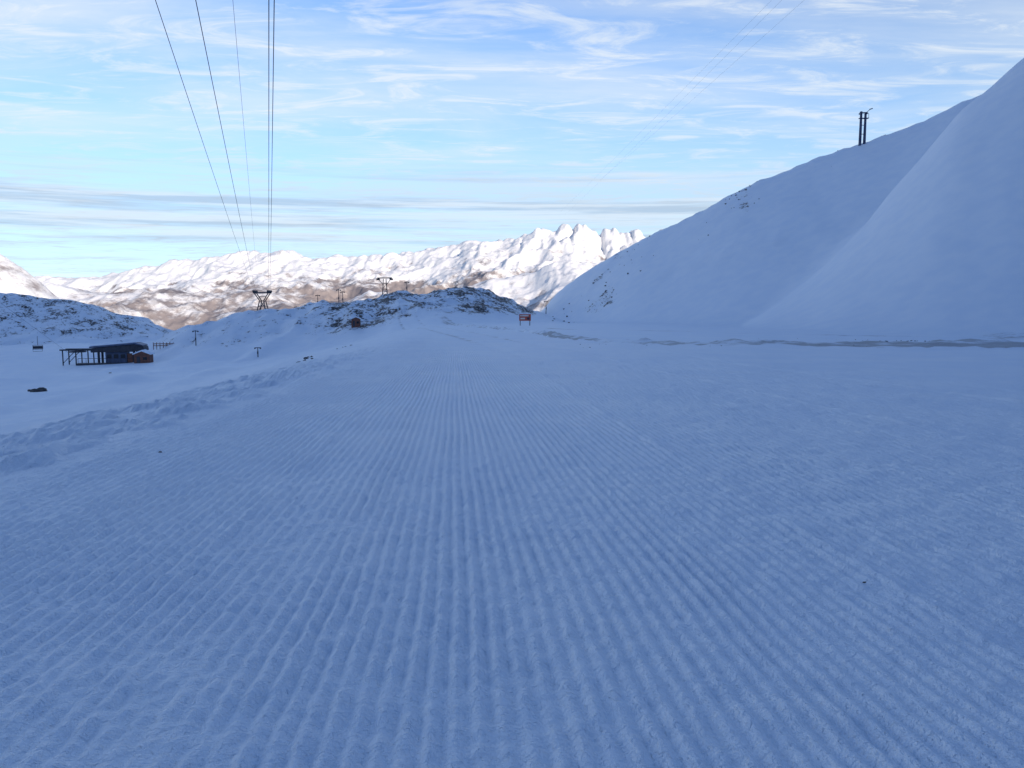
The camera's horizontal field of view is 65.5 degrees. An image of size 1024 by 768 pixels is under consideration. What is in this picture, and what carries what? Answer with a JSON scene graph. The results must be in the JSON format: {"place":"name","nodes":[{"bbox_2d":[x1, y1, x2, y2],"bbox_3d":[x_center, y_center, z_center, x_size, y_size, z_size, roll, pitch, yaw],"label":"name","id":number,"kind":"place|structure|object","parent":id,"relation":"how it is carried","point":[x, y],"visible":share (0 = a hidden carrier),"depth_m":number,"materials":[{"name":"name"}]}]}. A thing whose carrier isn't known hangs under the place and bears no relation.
{"place":"outdoors","nodes":[
{"label":"outdoors","id":0,"kind":"place"},
{"bbox_2d":[0,254,58,298],"bbox_3d":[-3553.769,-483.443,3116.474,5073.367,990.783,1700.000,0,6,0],"label":"sunlit shoulder","id":1,"kind":"object","parent":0,"point":[15,278],"visible":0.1,"depth_m":2898.49},
{"bbox_2d":[45,260,600,329],"bbox_3d":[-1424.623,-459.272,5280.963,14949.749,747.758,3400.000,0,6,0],"label":"foothills","id":2,"kind":"structure","parent":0,"point":[171,308],"depth_m":5370.08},
{"bbox_2d":[35,224,661,302],"bbox_3d":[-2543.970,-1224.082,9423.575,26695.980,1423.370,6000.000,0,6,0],"label":"distant mountain range","id":3,"kind":"structure","parent":0,"point":[425,271],"depth_m":9308.70,"materials":[{"name":"white snow"}]},
{"bbox_2d":[0,58,1023,767],"bbox_3d":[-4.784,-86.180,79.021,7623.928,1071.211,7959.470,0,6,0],"label":"snow ground","id":4,"kind":"structure","parent":0,"point":[672,510],"depth_m":7.00,"materials":[{"name":"white snow"}]},
{"bbox_2d":[27,372,110,391],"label":"boulders","id":5,"kind":"object","parent":4,"relation":"on","point":[41,389],"visible":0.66,"depth_m":110.87,"materials":[{"name":"grey stone"}]},
{"bbox_2d":[59,341,148,365],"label":"chairlift station","id":6,"kind":"object","parent":4,"relation":"on","point":[117,353],"visible":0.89,"depth_m":194.96,"materials":[{"name":"metal"}]},
{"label":"chairlift rope","id":7,"kind":"object","parent":6,"relation":"attached to","visible":0},
{"bbox_2d":[33,337,42,351],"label":"chairlift chair","id":8,"kind":"object","parent":7,"relation":"hanging from","point":[37,347],"visible":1,"depth_m":184.99,"materials":[{"name":"metal"}]},
{"bbox_2d":[132,349,154,362],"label":"wooden hut","id":9,"kind":"object","parent":4,"relation":"on","point":[143,356],"visible":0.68,"depth_m":191.13,"materials":[{"name":"brown wood"}]},
{"bbox_2d":[137,357,146,362],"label":"door and window","id":10,"kind":"structure","parent":9,"relation":"in","point":[138,358],"depth_m":191.07,"materials":[{"name":"glass"}]},
{"bbox_2d":[153,342,173,349],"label":"wooden fence","id":11,"kind":"object","parent":4,"relation":"on","point":[163,343],"visible":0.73,"depth_m":215.03,"materials":[{"name":"brown wood"}]},
{"bbox_2d":[252,290,271,310],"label":"cable car tower","id":12,"kind":"structure","parent":4,"relation":"on","point":[255,292],"depth_m":239.07,"materials":[{"name":"metal"}]},
{"bbox_2d":[155,0,250,281],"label":"overhead cable","id":13,"kind":"object","parent":12,"relation":"attached to","point":[188,99],"visible":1,"depth_m":40.37,"materials":[{"name":"metal"}]},
{"bbox_2d":[195,0,253,281],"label":"overhead cable","id":14,"kind":"object","parent":12,"relation":"attached to","point":[217,108],"visible":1,"depth_m":44.14,"materials":[{"name":"metal"}]},
{"bbox_2d":[233,6,257,280],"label":"overhead cable","id":15,"kind":"object","parent":12,"relation":"attached to","point":[242,112],"visible":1,"depth_m":52.65,"materials":[{"name":"metal"}]},
{"bbox_2d":[268,0,268,121],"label":"overhead cable","id":16,"kind":"object","parent":12,"relation":"attached to","point":[268,60],"visible":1,"depth_m":36.47,"materials":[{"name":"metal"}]},
{"bbox_2d":[270,0,274,268],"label":"overhead cable","id":17,"kind":"object","parent":12,"relation":"attached to","point":[272,108],"visible":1,"depth_m":43.17,"materials":[{"name":"metal"}]},
{"bbox_2d":[351,316,360,327],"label":"lift operator cabin","id":18,"kind":"object","parent":4,"relation":"on","point":[355,321],"visible":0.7,"depth_m":194.48,"materials":[{"name":"brown wood"}]},
{"bbox_2d":[376,277,392,294],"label":"chairlift pylon","id":19,"kind":"object","parent":4,"relation":"on","point":[386,283],"visible":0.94,"depth_m":244.03,"materials":[{"name":"metal"}]},
{"bbox_2d":[519,313,530,325],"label":"trail sign","id":20,"kind":"object","parent":4,"relation":"on","point":[524,316],"visible":0.91,"depth_m":157.29,"materials":[{"name":"metal"}]},
{"bbox_2d":[296,150,837,362],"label":"scattered rocks","id":21,"kind":"object","parent":4,"relation":"on","point":[304,358],"visible":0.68,"depth_m":228.15,"materials":[{"name":"grey stone"}]},
{"bbox_2d":[858,108,872,145],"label":"lift pylon","id":22,"kind":"object","parent":4,"relation":"on","point":[865,118],"visible":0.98,"depth_m":218.58,"materials":[{"name":"black metal"}]},
{"bbox_2d":[0,0,1023,277],"label":"sky","id":23,"kind":"structure","parent":0,"point":[399,126],"materials":[{"name":"blue"}]}
]}

